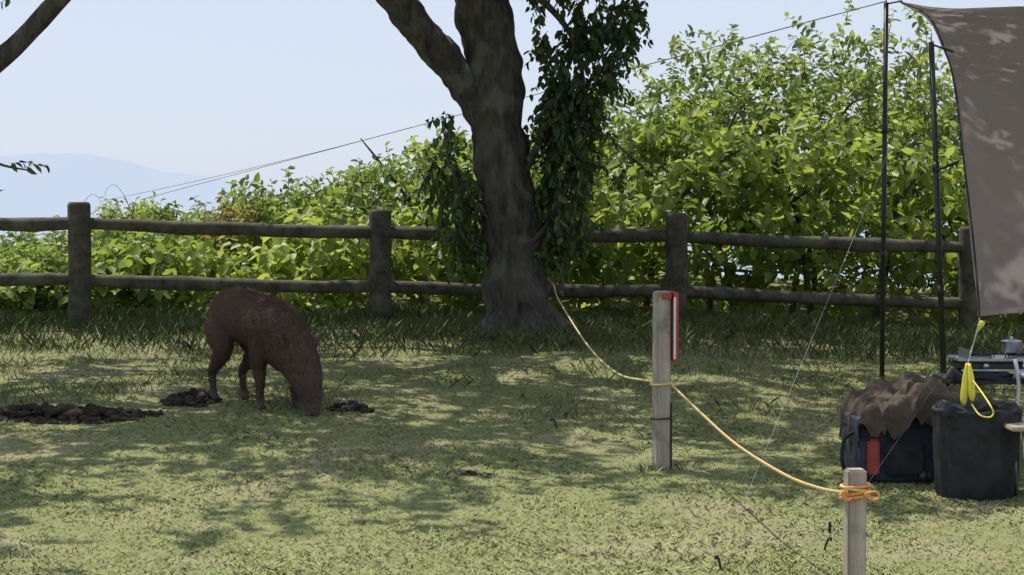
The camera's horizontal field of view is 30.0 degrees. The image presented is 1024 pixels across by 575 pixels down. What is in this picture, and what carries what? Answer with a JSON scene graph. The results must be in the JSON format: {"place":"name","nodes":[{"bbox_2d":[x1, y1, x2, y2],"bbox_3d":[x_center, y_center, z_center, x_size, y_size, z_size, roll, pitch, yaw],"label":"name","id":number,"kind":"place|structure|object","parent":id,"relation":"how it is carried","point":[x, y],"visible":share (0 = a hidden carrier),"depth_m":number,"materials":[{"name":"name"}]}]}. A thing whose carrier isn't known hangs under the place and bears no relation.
{"place":"outdoors","nodes":[
{"label":"outdoors","id":0,"kind":"place"},
{"bbox_2d":[0,153,298,221],"bbox_3d":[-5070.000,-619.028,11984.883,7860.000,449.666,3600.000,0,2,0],"label":"hills","id":1,"kind":"structure","parent":0,"point":[63,183],"depth_m":11348.97,"materials":[{"name":"blue"}]},
{"bbox_2d":[275,189,400,219],"bbox_3d":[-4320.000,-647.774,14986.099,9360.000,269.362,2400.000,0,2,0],"label":"hills","id":2,"kind":"structure","parent":0,"point":[313,196],"depth_m":14874.10,"materials":[{"name":"blue"}]},
{"bbox_2d":[0,214,947,288],"bbox_3d":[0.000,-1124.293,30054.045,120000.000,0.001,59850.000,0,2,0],"label":"sea","id":3,"kind":"structure","parent":0,"point":[689,248],"depth_m":3223.80,"materials":[{"name":"blue liquid"}]},
{"bbox_2d":[0,270,1023,574],"bbox_3d":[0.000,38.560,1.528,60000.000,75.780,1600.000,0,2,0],"label":"ground","id":4,"kind":"structure","parent":0,"point":[554,444],"depth_m":9.78,"materials":[{"name":"green plant"}]},
{"bbox_2d":[0,0,70,190],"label":"cherry tree","id":5,"kind":"object","parent":4,"relation":"on","point":[28,32],"visible":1,"depth_m":12.89,"materials":[{"name":"brown plant"}]},
{"bbox_2d":[0,401,161,424],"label":"soil mound","id":6,"kind":"object","parent":4,"relation":"on","point":[72,412],"visible":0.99,"depth_m":11.56,"materials":[{"name":"brown soil"}]},
{"bbox_2d":[159,387,222,407],"bbox_3d":[-2.051,0.700,12.237,0.417,0.123,0.493,0,2,0],"label":"soil mound","id":7,"kind":"object","parent":4,"relation":"on","point":[196,397],"visible":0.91,"depth_m":12.14,"materials":[{"name":"brown soil"}]},
{"bbox_2d":[205,286,322,415],"bbox_3d":[-1.534,0.378,11.903,0.367,0.755,1.171,-2,5,-40],"label":"wild boar","id":8,"kind":"object","parent":4,"relation":"on","point":[262,329],"visible":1,"depth_m":11.72,"materials":[{"name":"fur"}]},
{"bbox_2d":[325,399,374,412],"bbox_3d":[-1.000,0.736,11.786,0.310,0.092,0.229,0,2,0],"label":"soil mound","id":9,"kind":"object","parent":4,"relation":"on","point":[350,404],"visible":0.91,"depth_m":11.75,"materials":[{"name":"brown soil"}]},
{"bbox_2d":[447,471,494,476],"bbox_3d":[-0.209,0.943,9.651,0.246,0.028,0.102,0,2,0],"label":"soil mound","id":10,"kind":"object","parent":4,"relation":"on","point":[471,473],"visible":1,"depth_m":9.63,"materials":[{"name":"brown soil"}]},
{"bbox_2d":[0,202,980,332],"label":"wooden fence","id":11,"kind":"object","parent":4,"relation":"on","point":[81,280],"visible":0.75,"depth_m":16.96,"materials":[{"name":"brown wood"}]},
{"bbox_2d":[0,0,1023,329],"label":"shrub foliage","id":12,"kind":"object","parent":4,"relation":"on","point":[692,152],"visible":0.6,"depth_m":18.68,"materials":[{"name":"green plant"}]},
{"bbox_2d":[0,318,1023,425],"bbox_3d":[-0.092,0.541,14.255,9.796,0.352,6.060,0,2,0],"label":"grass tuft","id":13,"kind":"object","parent":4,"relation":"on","point":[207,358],"visible":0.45,"depth_m":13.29,"materials":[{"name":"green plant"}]},
{"bbox_2d":[376,0,653,342],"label":"cherry tree","id":14,"kind":"object","parent":4,"relation":"on","point":[483,82],"visible":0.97,"depth_m":15.77,"materials":[{"name":"green plant"}]},
{"bbox_2d":[649,291,673,469],"bbox_3d":[0.777,0.542,9.929,0.126,1.048,0.126,0,2,0],"label":"rope post","id":15,"kind":"object","parent":4,"relation":"on","point":[661,417],"visible":0.96,"depth_m":9.89,"materials":[{"name":"grey wood"}]},
{"bbox_2d":[548,279,651,382],"bbox_3d":[0.524,0.231,13.050,0.088,0.428,6.166,0,2,-4],"label":"barrier rope","id":16,"kind":"object","parent":15,"relation":"attached to","point":[611,369],"visible":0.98,"depth_m":12.56,"materials":[{"name":"yellow fabric"}]},
{"bbox_2d":[556,339,652,419],"bbox_3d":[0.505,0.511,10.538,0.004,0.567,1.279,-1,2,-23],"label":"guy line","id":17,"kind":"object","parent":15,"relation":"attached to","point":[606,381],"visible":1,"depth_m":10.51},
{"bbox_2d":[662,291,678,361],"bbox_3d":[0.817,0.201,9.944,0.084,0.360,0.204,0,2,0],"label":"sign board","id":18,"kind":"object","parent":15,"relation":"attached to","point":[673,296],"visible":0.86,"depth_m":9.85,"materials":[{"name":"red plastic"}]},
{"bbox_2d":[670,382,840,493],"bbox_3d":[1.019,0.645,8.375,0.042,0.185,3.103,0,2,-7],"label":"barrier rope","id":19,"kind":"object","parent":15,"relation":"attached to","point":[754,456],"visible":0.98,"depth_m":8.21,"materials":[{"name":"yellow fabric"}]},
{"bbox_2d":[620,458,704,474],"bbox_3d":[0.807,0.925,9.926,0.405,0.067,0.383,2,3,37],"label":"grass tuft","id":20,"kind":"object","parent":4,"relation":"on","point":[640,468],"visible":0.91,"depth_m":9.89,"materials":[{"name":"green plant"}]},
{"bbox_2d":[714,555,721,568],"bbox_3d":[0.828,1.144,7.613,0.045,0.160,0.015,-1,2,-14],"label":"tent peg","id":21,"kind":"object","parent":4,"relation":"on","point":[716,557],"visible":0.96,"depth_m":7.61,"materials":[{"name":"grey metal"}]},
{"bbox_2d":[823,537,831,549],"bbox_3d":[1.313,1.123,8.003,0.056,0.161,0.015,0,2,10],"label":"tent peg","id":22,"kind":"object","parent":4,"relation":"on","point":[827,541],"visible":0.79,"depth_m":7.99,"materials":[{"name":"black metal"}]},
{"bbox_2d":[829,321,976,536],"bbox_3d":[1.890,0.616,9.057,0.004,0.792,2.435,1,3,28],"label":"guy line","id":23,"kind":"object","parent":22,"relation":"attached to","point":[912,419],"visible":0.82,"depth_m":9.11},
{"bbox_2d":[828,521,830,533],"bbox_3d":[1.335,1.008,8.026,0.012,0.050,0.012,-1,2,-23],"label":"line tensioner","id":24,"kind":"object","parent":23,"relation":"attached to","point":[829,527],"visible":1,"depth_m":8.02,"materials":[{"name":"black plastic"}]},
{"bbox_2d":[839,468,879,574],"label":"rope post","id":25,"kind":"object","parent":4,"relation":"on","point":[855,494],"visible":1,"depth_m":6.81,"materials":[{"name":"grey wood"}]},
{"bbox_2d":[879,0,888,377],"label":"tarp pole","id":26,"kind":"object","parent":4,"relation":"on","point":[883,202],"visible":0.9,"depth_m":13.57,"materials":[{"name":"black metal"}]},
{"bbox_2d":[887,0,1023,317],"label":"tarp","id":27,"kind":"object","parent":26,"relation":"attached to","point":[983,49],"visible":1,"depth_m":11.18,"materials":[{"name":"grey fabric"}]},
{"bbox_2d":[140,1,885,199],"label":"guy line","id":28,"kind":"object","parent":27,"relation":"attached to","point":[599,77],"visible":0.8,"depth_m":15.45,"materials":[{"name":"grey fabric"}]},
{"bbox_2d":[103,127,411,200],"bbox_3d":[-3.005,-1.307,20.990,0.007,0.696,6.422,-2,3,-40],"label":"guy line","id":29,"kind":"object","parent":28,"relation":"attached to","point":[265,164],"visible":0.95,"depth_m":20.56,"materials":[{"name":"grey fabric"}]},
{"bbox_2d":[721,44,931,554],"bbox_3d":[1.685,-0.203,9.579,0.001,2.395,4.388,1,2,23],"label":"guy line","id":30,"kind":"object","parent":27,"relation":"attached to","point":[826,303],"visible":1,"depth_m":9.11,"materials":[{"name":"grey fabric"}]},
{"bbox_2d":[967,317,979,362],"bbox_3d":[2.338,0.262,9.668,0.008,0.176,0.942,1,2,17],"label":"cord","id":31,"kind":"object","parent":27,"relation":"attached to","point":[973,341],"visible":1,"depth_m":9.63,"materials":[{"name":"white fabric"}]},
{"bbox_2d":[960,363,967,404],"bbox_3d":[2.184,0.467,9.220,0.037,0.204,0.045,1,2,22],"label":"peg","id":32,"kind":"object","parent":31,"relation":"hanging from","point":[964,392],"visible":1,"depth_m":9.21,"materials":[{"name":"plastic"}]},
{"bbox_2d":[968,363,974,400],"bbox_3d":[2.214,0.457,9.200,0.035,0.183,0.043,0,2,0],"label":"peg","id":33,"kind":"object","parent":31,"relation":"hanging from","point":[971,389],"visible":1,"depth_m":9.19,"materials":[{"name":"plastic"}]},
{"bbox_2d":[976,320,984,332],"bbox_3d":[2.452,0.204,9.999,0.049,0.066,0.035,1,2,24],"label":"knot","id":34,"kind":"object","parent":31,"relation":"attached to","point":[981,323],"visible":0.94,"depth_m":9.99,"materials":[{"name":"fabric"}]},
{"bbox_2d":[971,379,993,417],"bbox_3d":[2.211,0.523,9.086,0.070,0.172,0.245,0,2,-10],"label":"loop","id":35,"kind":"object","parent":31,"relation":"hanging from","point":[982,393],"visible":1,"depth_m":9.02,"materials":[{"name":"fabric"}]},
{"bbox_2d":[840,412,934,482],"bbox_3d":[1.901,0.807,9.711,0.500,0.337,0.426,0,2,0],"label":"gear bag","id":36,"kind":"object","parent":4,"relation":"on","point":[909,458],"visible":0.69,"depth_m":9.53,"materials":[{"name":"black fabric"}]},
{"bbox_2d":[838,372,969,443],"bbox_3d":[1.998,0.630,9.712,0.602,0.393,0.536,0,2,0],"label":"crumpled ground sheet","id":37,"kind":"object","parent":36,"relation":"on","point":[883,405],"visible":0.78,"depth_m":9.50,"materials":[{"name":"fabric"}]},
{"bbox_2d":[931,397,1022,500],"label":"collapsible bin","id":38,"kind":"object","parent":4,"relation":"on","point":[976,456],"visible":0.98,"depth_m":9.07,"materials":[{"name":"black fabric"}]},
{"bbox_2d":[932,370,1023,386],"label":"camping table","id":39,"kind":"object","parent":4,"relation":"on","point":[953,377],"visible":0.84,"depth_m":9.80,"materials":[{"name":"black metal"}]},
{"bbox_2d":[946,347,1023,370],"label":"camping stove","id":40,"kind":"object","parent":39,"relation":"on","point":[985,362],"visible":0.94,"depth_m":9.87,"materials":[{"name":"metal"}]},
{"bbox_2d":[991,336,1021,352],"bbox_3d":[2.561,0.296,9.943,0.185,0.084,0.106,0,2,-10],"label":"cooking pot","id":41,"kind":"object","parent":40,"relation":"on","point":[1011,345],"visible":1,"depth_m":9.91,"materials":[{"name":"metal"}]},
{"bbox_2d":[1013,359,1023,406],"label":"folding rack","id":42,"kind":"object","parent":39,"relation":"on","point":[1017,372],"visible":0.87,"depth_m":9.72,"materials":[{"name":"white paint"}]},
{"bbox_2d":[1003,421,1023,496],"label":"table","id":43,"kind":"object","parent":4,"relation":"on","point":[1017,427],"visible":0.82,"depth_m":9.00,"materials":[{"name":"brown wood"}]},
{"bbox_2d":[0,299,1023,364],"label":"tall grass","id":44,"kind":"structure","parent":0,"point":[414,320],"depth_m":16.12,"materials":[{"name":"green plant"}]},
{"bbox_2d":[0,0,1023,213],"label":"sky","id":45,"kind":"structure","parent":0,"point":[209,88],"materials":[{"name":"blue"}]},
{"bbox_2d":[929,33,946,383],"bbox_3d":[2.588,-0.373,11.594,0.140,2.333,0.042,0,2,0],"label":"tarp pole","id":46,"kind":"object","parent":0,"point":[940,286],"visible":0.91,"depth_m":11.58,"materials":[{"name":"black metal"}]}
]}

